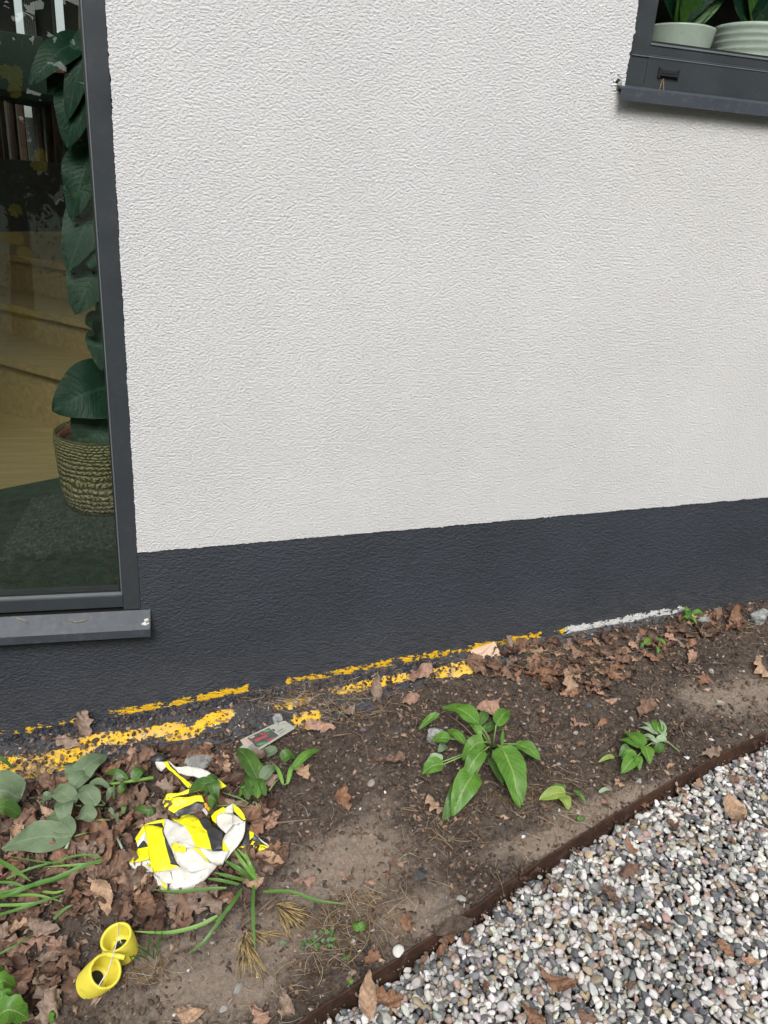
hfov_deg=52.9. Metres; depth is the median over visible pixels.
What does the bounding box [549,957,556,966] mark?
pebble
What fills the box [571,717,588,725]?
oak leaf
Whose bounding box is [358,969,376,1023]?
dry leaf
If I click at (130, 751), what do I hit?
oak leaf
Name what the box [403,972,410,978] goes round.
pebble
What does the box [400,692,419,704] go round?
oak leaf
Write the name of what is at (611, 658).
oak leaf
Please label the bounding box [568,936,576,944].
pebble
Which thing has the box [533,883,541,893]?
pebble
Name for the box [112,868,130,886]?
oak leaf
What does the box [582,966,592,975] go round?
pebble
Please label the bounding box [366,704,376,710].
stone
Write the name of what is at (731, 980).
pebble
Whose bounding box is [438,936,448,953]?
leaf fragment
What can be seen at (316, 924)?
pine needles
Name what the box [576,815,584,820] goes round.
weed seedling
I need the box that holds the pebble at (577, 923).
[573,920,580,927]
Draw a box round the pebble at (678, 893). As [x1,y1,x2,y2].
[675,890,682,900]
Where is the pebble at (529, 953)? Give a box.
[526,949,533,958]
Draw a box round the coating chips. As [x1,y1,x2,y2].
[0,659,438,745]
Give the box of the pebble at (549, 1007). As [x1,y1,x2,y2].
[545,1004,553,1012]
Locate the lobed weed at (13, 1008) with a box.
[0,964,55,1023]
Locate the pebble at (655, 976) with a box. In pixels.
[652,972,660,980]
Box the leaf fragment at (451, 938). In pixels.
[446,933,456,943]
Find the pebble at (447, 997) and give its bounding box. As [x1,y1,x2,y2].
[443,995,451,1001]
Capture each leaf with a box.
[0,756,13,768]
[0,770,25,818]
[0,868,7,880]
[0,886,8,900]
[0,922,16,948]
[1,812,89,852]
[2,851,17,859]
[3,978,31,993]
[4,807,35,822]
[4,914,28,931]
[4,965,12,972]
[6,943,35,956]
[8,872,27,889]
[8,973,27,979]
[9,821,23,839]
[10,874,32,885]
[10,886,40,922]
[10,966,33,975]
[11,864,24,878]
[13,1012,34,1023]
[16,901,47,917]
[16,903,42,931]
[16,935,50,951]
[21,792,28,800]
[22,801,37,815]
[26,913,60,936]
[27,955,57,976]
[28,950,55,965]
[32,974,61,1018]
[33,852,46,863]
[33,974,60,988]
[34,985,61,1023]
[35,935,67,976]
[37,800,54,816]
[37,897,51,906]
[39,771,53,789]
[42,783,102,820]
[42,867,69,878]
[45,936,67,955]
[48,837,69,867]
[50,901,63,915]
[51,899,91,920]
[53,734,82,748]
[54,954,67,970]
[55,944,80,961]
[57,869,82,883]
[59,894,95,914]
[61,879,73,897]
[64,753,106,789]
[71,807,80,817]
[71,838,104,854]
[74,853,87,862]
[75,710,92,737]
[75,814,88,836]
[76,784,105,805]
[76,804,109,821]
[76,881,90,890]
[78,889,96,895]
[82,828,111,844]
[84,898,100,921]
[85,858,100,882]
[86,842,98,864]
[90,875,112,915]
[97,865,123,892]
[98,761,111,768]
[99,760,125,773]
[99,837,118,862]
[100,775,115,786]
[101,794,115,806]
[103,819,131,847]
[103,850,139,879]
[112,804,134,831]
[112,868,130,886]
[114,789,134,812]
[116,892,130,904]
[116,902,132,922]
[118,832,133,843]
[123,805,145,820]
[126,746,138,770]
[129,761,147,777]
[132,805,155,824]
[132,873,152,902]
[132,906,145,912]
[133,891,156,904]
[135,908,165,935]
[144,808,167,823]
[145,799,161,808]
[154,871,171,901]
[158,800,171,808]
[159,757,177,771]
[163,892,178,916]
[167,776,180,785]
[168,910,181,918]
[169,751,192,766]
[171,1006,205,1023]
[178,776,193,795]
[181,906,198,920]
[186,896,210,913]
[188,774,219,814]
[193,808,209,819]
[194,881,222,919]
[201,750,216,761]
[207,885,242,903]
[208,766,222,772]
[210,806,217,823]
[211,867,218,877]
[216,752,231,772]
[217,865,236,880]
[218,775,239,786]
[223,743,240,769]
[239,873,263,888]
[242,819,267,841]
[243,842,259,862]
[244,803,265,815]
[246,815,270,825]
[248,794,264,801]
[251,999,270,1023]
[255,849,284,863]
[258,800,281,818]
[258,832,290,874]
[263,809,278,831]
[264,746,277,757]
[264,774,283,785]
[267,786,275,793]
[279,984,294,1015]
[280,941,286,945]
[293,876,315,888]
[295,764,309,779]
[300,718,335,731]
[334,786,355,819]
[344,703,354,714]
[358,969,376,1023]
[364,949,380,965]
[368,981,402,1007]
[371,671,382,700]
[374,750,408,763]
[398,912,412,939]
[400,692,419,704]
[409,662,434,681]
[425,794,443,813]
[466,654,485,675]
[476,690,505,714]
[491,672,500,676]
[501,666,514,680]
[506,635,514,646]
[506,656,517,667]
[517,1000,545,1023]
[519,860,540,879]
[525,662,540,671]
[525,668,544,676]
[526,661,559,677]
[529,645,548,653]
[533,960,576,992]
[535,643,556,650]
[539,783,570,809]
[541,677,550,683]
[547,650,565,655]
[560,689,568,697]
[562,638,571,651]
[563,668,578,692]
[564,660,584,672]
[565,654,579,664]
[569,687,579,696]
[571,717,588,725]
[573,652,582,660]
[576,678,593,687]
[590,658,602,664]
[590,672,602,687]
[590,688,605,695]
[594,718,607,729]
[599,754,613,761]
[599,787,610,792]
[601,697,616,704]
[602,882,621,902]
[606,656,617,659]
[606,671,615,678]
[613,647,626,653]
[617,860,646,878]
[619,656,630,663]
[621,671,630,677]
[625,835,637,852]
[628,640,638,652]
[634,633,642,642]
[637,697,657,716]
[647,642,658,647]
[647,652,660,663]
[662,642,672,653]
[664,633,677,642]
[665,626,678,636]
[665,814,678,828]
[675,627,686,632]
[677,639,685,647]
[686,637,696,648]
[687,614,696,625]
[687,649,698,663]
[696,745,721,758]
[698,673,712,685]
[723,785,746,821]
[729,602,741,627]
[754,649,767,677]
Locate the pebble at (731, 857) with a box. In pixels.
[728,851,733,862]
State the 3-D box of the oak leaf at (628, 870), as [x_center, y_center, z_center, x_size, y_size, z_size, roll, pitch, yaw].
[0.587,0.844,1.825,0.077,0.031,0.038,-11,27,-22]
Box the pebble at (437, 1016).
[432,1011,441,1020]
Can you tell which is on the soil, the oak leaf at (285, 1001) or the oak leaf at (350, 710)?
the oak leaf at (285, 1001)
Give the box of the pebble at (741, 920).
[736,916,747,925]
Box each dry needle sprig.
[235,886,285,984]
[243,928,287,946]
[266,902,318,939]
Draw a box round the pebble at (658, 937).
[655,933,661,941]
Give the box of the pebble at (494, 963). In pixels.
[492,959,497,968]
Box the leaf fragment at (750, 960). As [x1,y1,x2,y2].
[739,953,760,965]
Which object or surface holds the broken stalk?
on the leaf litter
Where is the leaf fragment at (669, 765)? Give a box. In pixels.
[667,763,674,769]
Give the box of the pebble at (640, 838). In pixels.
[636,836,643,842]
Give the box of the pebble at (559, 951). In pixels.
[555,948,563,954]
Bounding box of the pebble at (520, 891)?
[515,888,524,893]
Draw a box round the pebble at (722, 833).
[719,829,725,836]
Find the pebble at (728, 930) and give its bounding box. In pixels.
[722,925,733,934]
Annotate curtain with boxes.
[21,0,64,161]
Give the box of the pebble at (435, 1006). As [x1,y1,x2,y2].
[432,1002,438,1010]
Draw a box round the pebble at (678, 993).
[671,988,683,998]
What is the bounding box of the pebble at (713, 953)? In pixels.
[710,949,716,959]
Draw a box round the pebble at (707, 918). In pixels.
[701,914,712,923]
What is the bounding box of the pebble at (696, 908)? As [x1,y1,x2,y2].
[693,905,700,915]
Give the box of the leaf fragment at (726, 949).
[717,938,737,960]
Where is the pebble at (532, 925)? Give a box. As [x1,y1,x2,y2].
[528,922,535,928]
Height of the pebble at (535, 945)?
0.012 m
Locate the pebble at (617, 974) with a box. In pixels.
[614,971,621,978]
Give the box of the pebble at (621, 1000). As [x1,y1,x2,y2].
[618,994,624,1004]
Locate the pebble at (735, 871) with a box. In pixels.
[731,868,739,875]
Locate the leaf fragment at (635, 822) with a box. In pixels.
[628,819,637,825]
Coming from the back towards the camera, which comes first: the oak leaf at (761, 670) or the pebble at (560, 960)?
the oak leaf at (761, 670)
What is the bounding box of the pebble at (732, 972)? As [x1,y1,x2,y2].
[726,966,736,977]
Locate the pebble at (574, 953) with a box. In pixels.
[570,948,578,957]
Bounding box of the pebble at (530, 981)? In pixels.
[524,978,533,985]
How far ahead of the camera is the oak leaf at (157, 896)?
1.79 m
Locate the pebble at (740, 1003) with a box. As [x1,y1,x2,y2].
[736,999,744,1009]
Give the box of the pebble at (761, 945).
[755,939,765,949]
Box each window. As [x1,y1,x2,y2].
[0,0,150,644]
[615,0,767,116]
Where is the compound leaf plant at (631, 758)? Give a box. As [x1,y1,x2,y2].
[619,719,679,773]
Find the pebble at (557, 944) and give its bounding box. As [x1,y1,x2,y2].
[554,941,561,947]
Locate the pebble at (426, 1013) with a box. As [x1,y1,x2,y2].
[423,1008,429,1020]
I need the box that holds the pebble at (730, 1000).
[725,995,742,1009]
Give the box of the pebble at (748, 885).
[745,882,753,889]
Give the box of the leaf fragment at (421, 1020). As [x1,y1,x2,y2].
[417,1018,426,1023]
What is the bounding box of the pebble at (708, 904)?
[703,901,712,910]
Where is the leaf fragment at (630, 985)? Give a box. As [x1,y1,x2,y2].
[625,981,637,989]
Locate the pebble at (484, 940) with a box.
[480,937,488,944]
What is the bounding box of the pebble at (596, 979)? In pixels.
[590,974,601,984]
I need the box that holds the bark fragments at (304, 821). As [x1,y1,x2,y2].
[0,599,767,1023]
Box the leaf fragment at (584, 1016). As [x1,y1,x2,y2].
[575,1005,596,1023]
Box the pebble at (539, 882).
[535,880,542,885]
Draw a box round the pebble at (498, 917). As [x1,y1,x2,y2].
[494,911,504,921]
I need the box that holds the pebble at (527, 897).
[523,893,530,901]
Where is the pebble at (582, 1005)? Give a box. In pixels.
[578,999,585,1009]
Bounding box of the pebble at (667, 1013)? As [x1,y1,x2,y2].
[663,1009,670,1017]
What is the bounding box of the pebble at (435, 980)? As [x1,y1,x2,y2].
[432,977,438,984]
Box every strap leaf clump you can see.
[0,854,101,895]
[0,876,71,953]
[134,885,254,953]
[156,848,343,921]
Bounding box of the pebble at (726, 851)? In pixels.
[722,849,730,854]
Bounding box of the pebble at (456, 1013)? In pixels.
[454,1007,458,1017]
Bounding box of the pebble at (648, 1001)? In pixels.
[645,997,651,1005]
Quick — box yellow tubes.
[76,922,137,998]
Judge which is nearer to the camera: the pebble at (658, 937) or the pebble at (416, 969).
the pebble at (416, 969)
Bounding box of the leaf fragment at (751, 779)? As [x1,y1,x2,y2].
[748,776,754,783]
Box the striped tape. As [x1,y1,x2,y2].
[129,754,268,889]
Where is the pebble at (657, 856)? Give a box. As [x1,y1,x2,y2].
[653,853,660,859]
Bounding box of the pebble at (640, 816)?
[635,813,644,819]
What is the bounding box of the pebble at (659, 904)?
[656,900,662,908]
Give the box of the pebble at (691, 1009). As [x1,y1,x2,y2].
[687,1006,695,1013]
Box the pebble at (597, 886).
[590,882,603,894]
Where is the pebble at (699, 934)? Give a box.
[694,931,702,945]
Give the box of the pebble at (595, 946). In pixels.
[592,943,599,950]
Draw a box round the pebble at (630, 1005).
[625,1002,633,1007]
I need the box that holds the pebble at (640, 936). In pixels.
[635,931,645,939]
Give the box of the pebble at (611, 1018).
[607,1015,615,1022]
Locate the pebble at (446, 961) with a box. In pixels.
[441,956,451,965]
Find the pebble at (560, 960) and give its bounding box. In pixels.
[555,957,566,963]
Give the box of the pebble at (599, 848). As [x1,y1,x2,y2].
[596,845,603,853]
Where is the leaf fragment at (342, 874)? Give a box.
[339,870,345,877]
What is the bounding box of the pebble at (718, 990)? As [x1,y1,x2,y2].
[715,987,727,999]
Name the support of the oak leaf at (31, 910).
on the leaf litter
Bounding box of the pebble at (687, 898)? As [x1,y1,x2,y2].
[684,895,690,905]
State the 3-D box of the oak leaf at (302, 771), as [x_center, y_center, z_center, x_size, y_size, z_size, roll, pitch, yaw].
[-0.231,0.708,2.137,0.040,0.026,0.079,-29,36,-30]
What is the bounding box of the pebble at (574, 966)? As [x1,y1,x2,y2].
[569,961,579,972]
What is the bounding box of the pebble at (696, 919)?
[693,916,701,922]
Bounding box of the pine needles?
[0,602,767,1023]
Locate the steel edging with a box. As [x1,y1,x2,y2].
[296,731,767,1023]
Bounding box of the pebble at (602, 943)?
[597,940,605,947]
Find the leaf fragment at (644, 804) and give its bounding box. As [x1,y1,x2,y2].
[640,802,651,807]
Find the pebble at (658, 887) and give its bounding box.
[654,884,662,891]
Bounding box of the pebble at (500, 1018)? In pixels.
[495,1015,505,1021]
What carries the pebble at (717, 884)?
on the gravel
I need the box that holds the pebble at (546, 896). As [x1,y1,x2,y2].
[543,893,550,900]
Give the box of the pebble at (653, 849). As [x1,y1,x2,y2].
[651,845,656,853]
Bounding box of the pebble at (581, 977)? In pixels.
[578,970,584,984]
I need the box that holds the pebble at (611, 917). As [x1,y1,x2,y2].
[608,915,616,920]
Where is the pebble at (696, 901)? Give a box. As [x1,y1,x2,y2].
[690,898,699,905]
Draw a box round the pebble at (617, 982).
[612,978,621,989]
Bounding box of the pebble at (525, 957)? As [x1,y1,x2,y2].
[522,952,528,960]
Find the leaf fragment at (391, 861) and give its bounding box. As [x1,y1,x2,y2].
[388,857,395,865]
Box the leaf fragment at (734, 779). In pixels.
[723,772,738,783]
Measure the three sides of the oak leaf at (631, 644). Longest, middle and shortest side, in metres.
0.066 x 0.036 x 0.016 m
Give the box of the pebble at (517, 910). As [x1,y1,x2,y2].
[513,907,522,915]
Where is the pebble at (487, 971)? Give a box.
[484,966,490,974]
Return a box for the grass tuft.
[113,928,163,961]
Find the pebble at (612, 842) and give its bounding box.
[608,839,615,848]
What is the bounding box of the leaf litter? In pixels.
[0,603,750,1023]
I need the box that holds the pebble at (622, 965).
[619,960,625,969]
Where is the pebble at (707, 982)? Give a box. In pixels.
[704,977,711,989]
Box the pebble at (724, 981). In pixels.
[721,977,728,985]
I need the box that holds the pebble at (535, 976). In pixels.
[532,971,538,980]
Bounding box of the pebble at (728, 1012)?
[725,1008,731,1018]
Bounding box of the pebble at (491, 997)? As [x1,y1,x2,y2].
[488,993,494,1002]
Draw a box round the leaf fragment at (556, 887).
[552,877,558,891]
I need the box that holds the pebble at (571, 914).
[568,910,575,916]
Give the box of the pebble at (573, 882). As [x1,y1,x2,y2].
[570,880,576,885]
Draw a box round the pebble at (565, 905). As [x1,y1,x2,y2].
[562,900,570,909]
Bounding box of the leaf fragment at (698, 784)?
[694,776,703,787]
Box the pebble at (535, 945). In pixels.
[531,942,538,948]
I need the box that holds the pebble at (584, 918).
[581,914,588,923]
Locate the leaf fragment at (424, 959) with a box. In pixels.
[419,954,427,962]
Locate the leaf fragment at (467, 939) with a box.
[462,930,471,944]
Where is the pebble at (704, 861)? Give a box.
[700,858,708,864]
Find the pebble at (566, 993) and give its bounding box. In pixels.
[562,989,570,998]
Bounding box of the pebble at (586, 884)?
[583,879,589,889]
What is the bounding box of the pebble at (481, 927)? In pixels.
[476,924,484,931]
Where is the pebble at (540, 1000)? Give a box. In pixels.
[537,995,543,1005]
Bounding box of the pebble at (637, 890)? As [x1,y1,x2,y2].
[634,887,642,894]
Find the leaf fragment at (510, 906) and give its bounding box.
[506,901,513,913]
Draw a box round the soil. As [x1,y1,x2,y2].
[0,599,767,1023]
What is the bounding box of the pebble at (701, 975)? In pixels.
[697,972,705,979]
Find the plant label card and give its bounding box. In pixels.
[239,721,294,749]
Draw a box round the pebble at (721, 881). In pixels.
[717,878,726,885]
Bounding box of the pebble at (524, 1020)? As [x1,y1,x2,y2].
[521,1013,526,1023]
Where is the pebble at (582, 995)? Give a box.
[579,991,587,999]
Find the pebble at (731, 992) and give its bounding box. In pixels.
[726,988,737,995]
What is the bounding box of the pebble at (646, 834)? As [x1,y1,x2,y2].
[642,831,650,837]
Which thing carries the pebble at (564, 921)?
on the gravel
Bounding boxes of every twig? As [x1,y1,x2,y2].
[266,818,319,824]
[291,832,324,865]
[333,733,351,736]
[348,729,368,761]
[365,865,390,916]
[396,807,422,811]
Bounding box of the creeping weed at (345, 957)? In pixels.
[342,953,351,961]
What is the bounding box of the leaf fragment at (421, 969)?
[419,963,423,973]
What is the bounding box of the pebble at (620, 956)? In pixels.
[616,953,624,960]
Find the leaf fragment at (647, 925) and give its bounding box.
[636,915,652,930]
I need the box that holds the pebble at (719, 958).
[716,955,722,961]
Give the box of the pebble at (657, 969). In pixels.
[653,964,661,974]
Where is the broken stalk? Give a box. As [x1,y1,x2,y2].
[116,837,122,848]
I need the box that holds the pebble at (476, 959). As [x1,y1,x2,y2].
[474,956,479,964]
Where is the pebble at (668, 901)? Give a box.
[664,896,671,907]
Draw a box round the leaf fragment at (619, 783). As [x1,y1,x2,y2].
[614,779,625,786]
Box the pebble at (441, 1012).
[438,1009,444,1017]
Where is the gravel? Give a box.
[323,745,767,1023]
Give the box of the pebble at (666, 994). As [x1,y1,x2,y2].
[662,989,670,1004]
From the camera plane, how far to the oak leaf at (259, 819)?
1.98 m
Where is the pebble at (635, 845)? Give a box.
[623,841,638,853]
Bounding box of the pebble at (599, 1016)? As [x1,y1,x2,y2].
[594,1013,602,1020]
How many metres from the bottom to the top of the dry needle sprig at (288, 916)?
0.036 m
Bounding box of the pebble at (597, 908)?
[591,905,600,911]
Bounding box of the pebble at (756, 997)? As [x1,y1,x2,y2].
[750,994,760,1002]
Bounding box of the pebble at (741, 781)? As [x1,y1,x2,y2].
[737,779,744,788]
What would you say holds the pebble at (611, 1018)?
on the gravel
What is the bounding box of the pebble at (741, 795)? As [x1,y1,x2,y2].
[736,792,745,799]
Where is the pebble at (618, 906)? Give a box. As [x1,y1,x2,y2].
[613,903,621,910]
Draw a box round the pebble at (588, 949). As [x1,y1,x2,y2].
[584,943,592,957]
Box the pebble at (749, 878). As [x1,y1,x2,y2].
[743,874,752,883]
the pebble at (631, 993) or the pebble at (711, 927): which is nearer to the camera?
the pebble at (631, 993)
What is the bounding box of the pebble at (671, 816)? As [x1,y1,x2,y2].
[668,814,677,822]
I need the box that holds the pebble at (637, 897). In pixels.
[633,894,641,902]
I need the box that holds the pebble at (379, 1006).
[376,1003,383,1011]
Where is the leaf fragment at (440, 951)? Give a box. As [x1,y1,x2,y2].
[437,943,445,957]
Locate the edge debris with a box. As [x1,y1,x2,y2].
[276,720,767,1023]
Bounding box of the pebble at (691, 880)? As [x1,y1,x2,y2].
[688,877,695,884]
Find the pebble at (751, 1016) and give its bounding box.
[745,1012,756,1019]
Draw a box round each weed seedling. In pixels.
[353,921,365,931]
[573,790,585,802]
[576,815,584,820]
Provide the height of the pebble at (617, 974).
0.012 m
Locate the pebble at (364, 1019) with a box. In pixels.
[361,1013,368,1023]
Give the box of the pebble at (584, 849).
[582,847,589,855]
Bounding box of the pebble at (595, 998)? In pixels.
[592,995,600,1003]
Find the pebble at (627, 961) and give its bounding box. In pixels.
[623,958,630,964]
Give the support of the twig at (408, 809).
on the soil
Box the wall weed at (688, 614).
[681,606,702,623]
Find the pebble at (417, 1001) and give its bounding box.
[412,996,422,1007]
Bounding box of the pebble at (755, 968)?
[752,965,759,972]
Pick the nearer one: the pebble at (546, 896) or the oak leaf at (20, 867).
the pebble at (546, 896)
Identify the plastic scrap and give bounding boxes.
[184,754,212,768]
[272,714,282,722]
[698,616,709,621]
[750,608,767,624]
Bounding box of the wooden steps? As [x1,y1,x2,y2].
[0,231,95,428]
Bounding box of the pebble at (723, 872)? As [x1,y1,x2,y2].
[720,869,726,876]
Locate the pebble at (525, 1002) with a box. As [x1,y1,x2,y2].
[522,1000,529,1009]
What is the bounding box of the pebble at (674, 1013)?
[672,1010,678,1015]
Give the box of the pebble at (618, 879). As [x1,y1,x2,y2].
[616,874,621,883]
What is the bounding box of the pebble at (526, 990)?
[523,985,529,994]
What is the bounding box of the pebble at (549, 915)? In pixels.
[547,913,553,918]
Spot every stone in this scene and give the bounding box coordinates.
[219,1005,226,1012]
[233,982,243,993]
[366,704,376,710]
[367,779,374,786]
[392,944,403,957]
[416,870,424,879]
[456,895,465,901]
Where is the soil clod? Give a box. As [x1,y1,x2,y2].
[434,914,472,935]
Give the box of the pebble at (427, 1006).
[421,1004,431,1011]
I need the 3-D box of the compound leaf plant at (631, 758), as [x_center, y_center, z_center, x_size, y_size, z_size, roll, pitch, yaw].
[0.711,0.639,2.140,0.241,0.051,0.133,-9,26,-29]
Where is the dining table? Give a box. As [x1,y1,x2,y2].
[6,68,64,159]
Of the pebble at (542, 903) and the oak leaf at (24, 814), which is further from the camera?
the oak leaf at (24, 814)
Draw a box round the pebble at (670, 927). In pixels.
[667,924,673,931]
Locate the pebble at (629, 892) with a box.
[626,889,633,895]
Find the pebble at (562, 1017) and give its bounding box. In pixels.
[559,1014,566,1020]
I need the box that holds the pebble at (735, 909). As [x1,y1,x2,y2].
[731,906,741,913]
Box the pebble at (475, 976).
[469,972,479,980]
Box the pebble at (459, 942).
[456,937,462,947]
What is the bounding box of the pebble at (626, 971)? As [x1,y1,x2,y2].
[623,967,630,980]
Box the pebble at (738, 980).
[735,976,740,984]
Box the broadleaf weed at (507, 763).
[418,703,541,820]
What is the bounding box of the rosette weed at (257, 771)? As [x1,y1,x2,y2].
[216,748,319,807]
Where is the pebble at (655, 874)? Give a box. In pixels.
[652,872,658,877]
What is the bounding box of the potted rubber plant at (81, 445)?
[28,2,113,515]
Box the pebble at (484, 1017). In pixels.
[481,1014,489,1022]
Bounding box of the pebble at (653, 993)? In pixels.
[649,988,657,999]
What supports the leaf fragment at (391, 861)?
on the soil
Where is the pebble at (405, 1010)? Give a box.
[401,1004,409,1016]
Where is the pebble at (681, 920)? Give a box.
[674,914,687,925]
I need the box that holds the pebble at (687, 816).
[684,813,690,820]
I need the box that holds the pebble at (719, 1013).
[716,1008,722,1018]
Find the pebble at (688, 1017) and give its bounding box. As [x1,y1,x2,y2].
[682,1011,695,1023]
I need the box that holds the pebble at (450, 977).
[445,974,455,981]
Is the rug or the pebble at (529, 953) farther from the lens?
the rug
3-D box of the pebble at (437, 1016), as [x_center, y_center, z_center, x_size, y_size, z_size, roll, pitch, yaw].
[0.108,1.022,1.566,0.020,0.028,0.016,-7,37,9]
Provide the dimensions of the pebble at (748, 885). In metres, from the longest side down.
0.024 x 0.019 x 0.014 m
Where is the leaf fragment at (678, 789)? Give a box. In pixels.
[675,778,687,796]
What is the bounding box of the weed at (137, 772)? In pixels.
[89,766,153,822]
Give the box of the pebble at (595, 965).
[592,962,598,968]
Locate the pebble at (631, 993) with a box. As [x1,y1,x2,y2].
[627,988,634,996]
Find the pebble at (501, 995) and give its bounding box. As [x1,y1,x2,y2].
[497,992,503,997]
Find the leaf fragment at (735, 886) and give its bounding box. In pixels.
[729,880,739,891]
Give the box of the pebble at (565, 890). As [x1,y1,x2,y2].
[561,887,568,897]
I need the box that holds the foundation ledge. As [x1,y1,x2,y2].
[0,609,694,781]
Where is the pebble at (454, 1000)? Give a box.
[450,997,457,1003]
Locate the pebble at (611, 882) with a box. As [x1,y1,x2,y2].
[609,879,613,886]
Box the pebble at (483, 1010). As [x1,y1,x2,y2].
[480,1006,486,1014]
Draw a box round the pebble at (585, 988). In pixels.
[582,984,589,992]
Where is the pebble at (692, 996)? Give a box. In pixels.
[688,992,697,1000]
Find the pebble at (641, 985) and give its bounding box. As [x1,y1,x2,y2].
[637,980,646,991]
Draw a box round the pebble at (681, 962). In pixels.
[678,960,684,966]
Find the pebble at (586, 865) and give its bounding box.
[584,862,588,870]
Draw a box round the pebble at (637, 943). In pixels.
[634,938,639,948]
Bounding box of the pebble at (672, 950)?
[668,947,676,954]
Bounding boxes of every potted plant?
[652,0,724,47]
[711,0,767,55]
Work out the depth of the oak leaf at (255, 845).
1.89 m
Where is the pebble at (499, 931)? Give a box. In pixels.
[496,928,502,935]
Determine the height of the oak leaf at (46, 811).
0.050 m
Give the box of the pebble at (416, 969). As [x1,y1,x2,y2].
[414,964,419,973]
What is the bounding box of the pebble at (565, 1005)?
[560,1001,570,1010]
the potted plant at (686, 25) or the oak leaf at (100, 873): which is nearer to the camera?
the oak leaf at (100, 873)
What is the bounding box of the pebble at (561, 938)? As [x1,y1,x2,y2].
[557,933,564,942]
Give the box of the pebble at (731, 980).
[725,977,735,984]
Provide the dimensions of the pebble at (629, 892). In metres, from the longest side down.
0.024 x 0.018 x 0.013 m
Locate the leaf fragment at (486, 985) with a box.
[481,980,490,995]
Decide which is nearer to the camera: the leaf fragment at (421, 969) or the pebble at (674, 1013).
the pebble at (674, 1013)
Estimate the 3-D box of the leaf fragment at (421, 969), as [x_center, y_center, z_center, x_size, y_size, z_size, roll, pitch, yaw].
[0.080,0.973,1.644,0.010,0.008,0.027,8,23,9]
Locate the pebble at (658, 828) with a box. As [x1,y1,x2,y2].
[654,825,663,831]
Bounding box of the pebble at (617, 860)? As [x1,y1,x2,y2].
[614,857,621,865]
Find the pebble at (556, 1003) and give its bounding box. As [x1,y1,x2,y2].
[552,999,559,1006]
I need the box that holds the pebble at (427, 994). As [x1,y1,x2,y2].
[424,989,431,1000]
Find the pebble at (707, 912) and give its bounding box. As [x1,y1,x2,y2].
[703,910,712,916]
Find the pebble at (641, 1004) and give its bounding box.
[637,998,645,1009]
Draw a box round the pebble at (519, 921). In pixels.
[515,919,522,925]
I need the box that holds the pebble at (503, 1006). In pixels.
[496,1001,508,1012]
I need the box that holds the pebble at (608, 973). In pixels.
[603,967,613,979]
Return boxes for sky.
[14,0,64,117]
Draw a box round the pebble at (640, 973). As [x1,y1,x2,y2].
[635,967,644,979]
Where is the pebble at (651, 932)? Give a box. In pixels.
[644,928,654,935]
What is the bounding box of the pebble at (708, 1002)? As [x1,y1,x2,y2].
[700,999,713,1007]
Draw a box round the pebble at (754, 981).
[750,975,757,984]
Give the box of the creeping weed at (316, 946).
[302,927,336,950]
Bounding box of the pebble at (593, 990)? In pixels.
[588,982,597,995]
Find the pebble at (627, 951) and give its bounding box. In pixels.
[624,947,629,955]
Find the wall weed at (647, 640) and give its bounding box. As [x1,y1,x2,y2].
[640,637,665,653]
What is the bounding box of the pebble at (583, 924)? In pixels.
[579,919,586,928]
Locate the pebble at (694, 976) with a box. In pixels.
[691,973,697,980]
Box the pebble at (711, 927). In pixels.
[707,924,714,932]
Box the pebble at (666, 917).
[662,912,670,922]
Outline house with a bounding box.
[0,0,767,737]
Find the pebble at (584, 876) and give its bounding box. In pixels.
[581,872,586,881]
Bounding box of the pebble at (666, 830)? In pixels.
[663,827,669,833]
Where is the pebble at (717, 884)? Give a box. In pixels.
[714,881,721,887]
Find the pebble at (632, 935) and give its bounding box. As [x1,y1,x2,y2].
[626,931,634,937]
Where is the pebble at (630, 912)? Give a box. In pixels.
[627,909,633,916]
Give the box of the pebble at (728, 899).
[725,897,731,902]
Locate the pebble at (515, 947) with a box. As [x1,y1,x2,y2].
[511,944,519,950]
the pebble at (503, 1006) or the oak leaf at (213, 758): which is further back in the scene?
the oak leaf at (213, 758)
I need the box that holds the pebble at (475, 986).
[472,981,478,990]
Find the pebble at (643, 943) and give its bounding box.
[640,941,648,945]
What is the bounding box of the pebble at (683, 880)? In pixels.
[680,876,686,885]
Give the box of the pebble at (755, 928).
[751,926,760,930]
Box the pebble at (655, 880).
[651,876,659,883]
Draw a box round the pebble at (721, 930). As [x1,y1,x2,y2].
[719,925,726,935]
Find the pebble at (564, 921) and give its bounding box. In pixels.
[559,918,568,924]
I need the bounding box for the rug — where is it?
[0,478,118,589]
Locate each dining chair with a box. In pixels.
[0,31,60,162]
[7,66,78,162]
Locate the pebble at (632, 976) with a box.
[629,970,635,981]
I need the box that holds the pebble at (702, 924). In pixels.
[698,920,709,932]
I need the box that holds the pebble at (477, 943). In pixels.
[473,938,480,946]
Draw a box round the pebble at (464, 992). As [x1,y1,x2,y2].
[460,988,468,996]
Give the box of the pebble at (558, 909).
[553,906,563,919]
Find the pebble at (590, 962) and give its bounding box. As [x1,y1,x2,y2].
[586,959,595,974]
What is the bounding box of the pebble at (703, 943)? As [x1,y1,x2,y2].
[698,939,708,947]
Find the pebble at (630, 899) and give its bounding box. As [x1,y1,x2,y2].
[627,896,634,901]
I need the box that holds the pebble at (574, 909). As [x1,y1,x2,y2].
[570,905,577,914]
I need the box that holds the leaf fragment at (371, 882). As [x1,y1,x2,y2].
[363,880,375,885]
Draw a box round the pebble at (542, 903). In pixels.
[538,899,545,906]
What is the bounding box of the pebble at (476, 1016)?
[472,1012,480,1021]
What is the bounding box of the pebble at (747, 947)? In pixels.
[742,944,751,950]
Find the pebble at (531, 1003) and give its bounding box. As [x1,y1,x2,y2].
[525,1000,535,1008]

